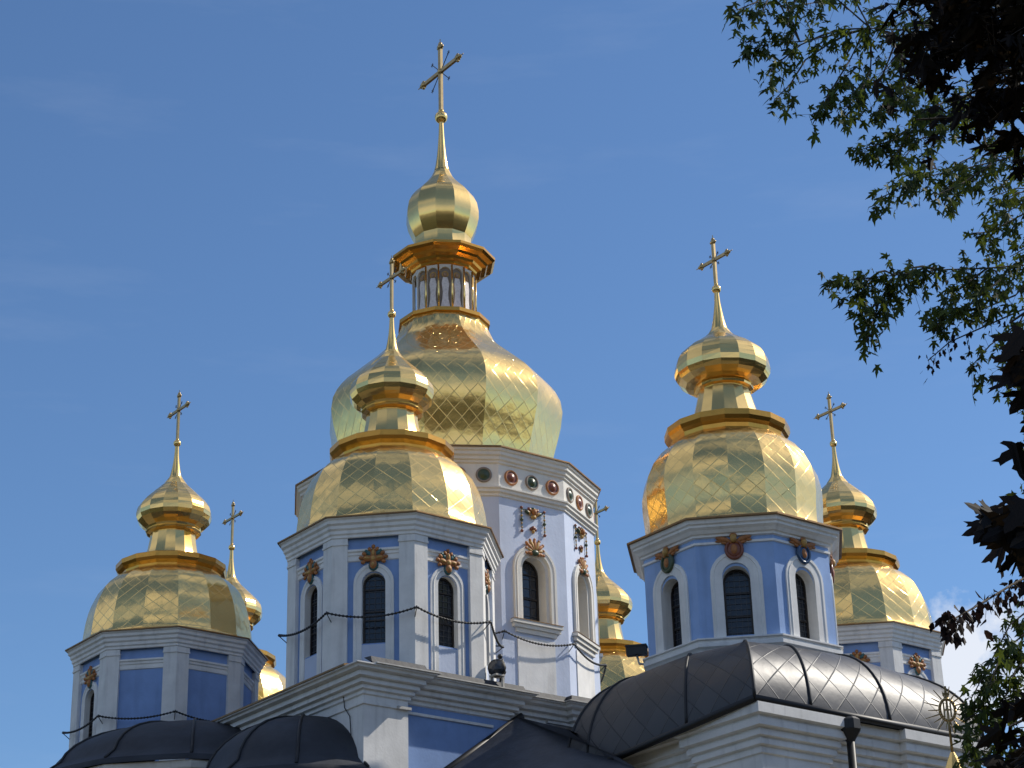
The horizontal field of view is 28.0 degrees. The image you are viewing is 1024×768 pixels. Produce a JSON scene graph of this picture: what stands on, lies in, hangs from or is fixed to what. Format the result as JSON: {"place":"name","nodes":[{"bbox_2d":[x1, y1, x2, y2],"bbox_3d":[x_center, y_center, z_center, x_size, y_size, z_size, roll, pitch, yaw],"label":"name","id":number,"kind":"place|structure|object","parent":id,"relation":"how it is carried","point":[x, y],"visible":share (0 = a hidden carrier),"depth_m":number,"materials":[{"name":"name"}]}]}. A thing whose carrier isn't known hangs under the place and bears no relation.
{"place":"outdoors","nodes":[
{"label":"outdoors","id":0,"kind":"place"},
{"bbox_2d":[0,0,1023,767],"label":"sky","id":1,"kind":"structure","parent":0,"point":[207,201],"materials":[{"name":"blue"}]},
{"bbox_2d":[50,39,988,767],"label":"cathedral","id":2,"kind":"structure","parent":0,"point":[788,617],"depth_m":58.93,"materials":[{"name":"paint"}]},
{"bbox_2d":[62,710,211,738],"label":"rope light","id":3,"kind":"object","parent":2,"relation":"attached to","point":[118,718],"visible":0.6,"depth_m":66.11,"materials":[{"name":"black plastic"}]},
{"bbox_2d":[278,605,503,652],"bbox_3d":[-3.075,6.962,58.599,6.764,0.289,3.402,5,-25,-14],"label":"rope light","id":4,"kind":"object","parent":2,"relation":"attached to","point":[416,607],"visible":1,"depth_m":57.69,"materials":[{"name":"black plastic"}]},
{"bbox_2d":[488,654,505,686],"bbox_3d":[-0.307,8.164,58.309,0.495,1.080,0.718,-20,-30,35],"label":"floodlight","id":5,"kind":"object","parent":2,"relation":"on","point":[497,668],"visible":1,"depth_m":58.15,"materials":[{"name":"black metal"}]},
{"bbox_2d":[495,630,606,684],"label":"rope light","id":6,"kind":"object","parent":2,"relation":"attached to","point":[578,649],"visible":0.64,"depth_m":65.62,"materials":[{"name":"black plastic"}]},
{"bbox_2d":[625,643,647,664],"bbox_3d":[3.638,7.563,56.897,0.946,0.660,0.320,-7,-24,11],"label":"floodlight","id":7,"kind":"object","parent":2,"relation":"attached to","point":[635,650],"visible":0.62,"depth_m":56.89,"materials":[{"name":"black metal"}]},
{"label":"ground","id":8,"kind":"structure","parent":0,"visible":0},
{"bbox_2d":[722,0,1023,767],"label":"maple tree","id":9,"kind":"object","parent":8,"relation":"on","point":[1011,653],"visible":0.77,"depth_m":23.83,"materials":[{"name":"green plant"}]},
{"bbox_2d":[924,686,963,767],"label":"well canopy","id":10,"kind":"object","parent":8,"relation":"on","point":[952,759],"visible":0.94,"depth_m":30.52,"materials":[{"name":"gold metal"}]},
{"bbox_2d":[871,0,1023,767],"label":"maple tree","id":11,"kind":"object","parent":8,"relation":"on","point":[959,32],"visible":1,"depth_m":8.34,"materials":[{"name":"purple plant"}]}
]}

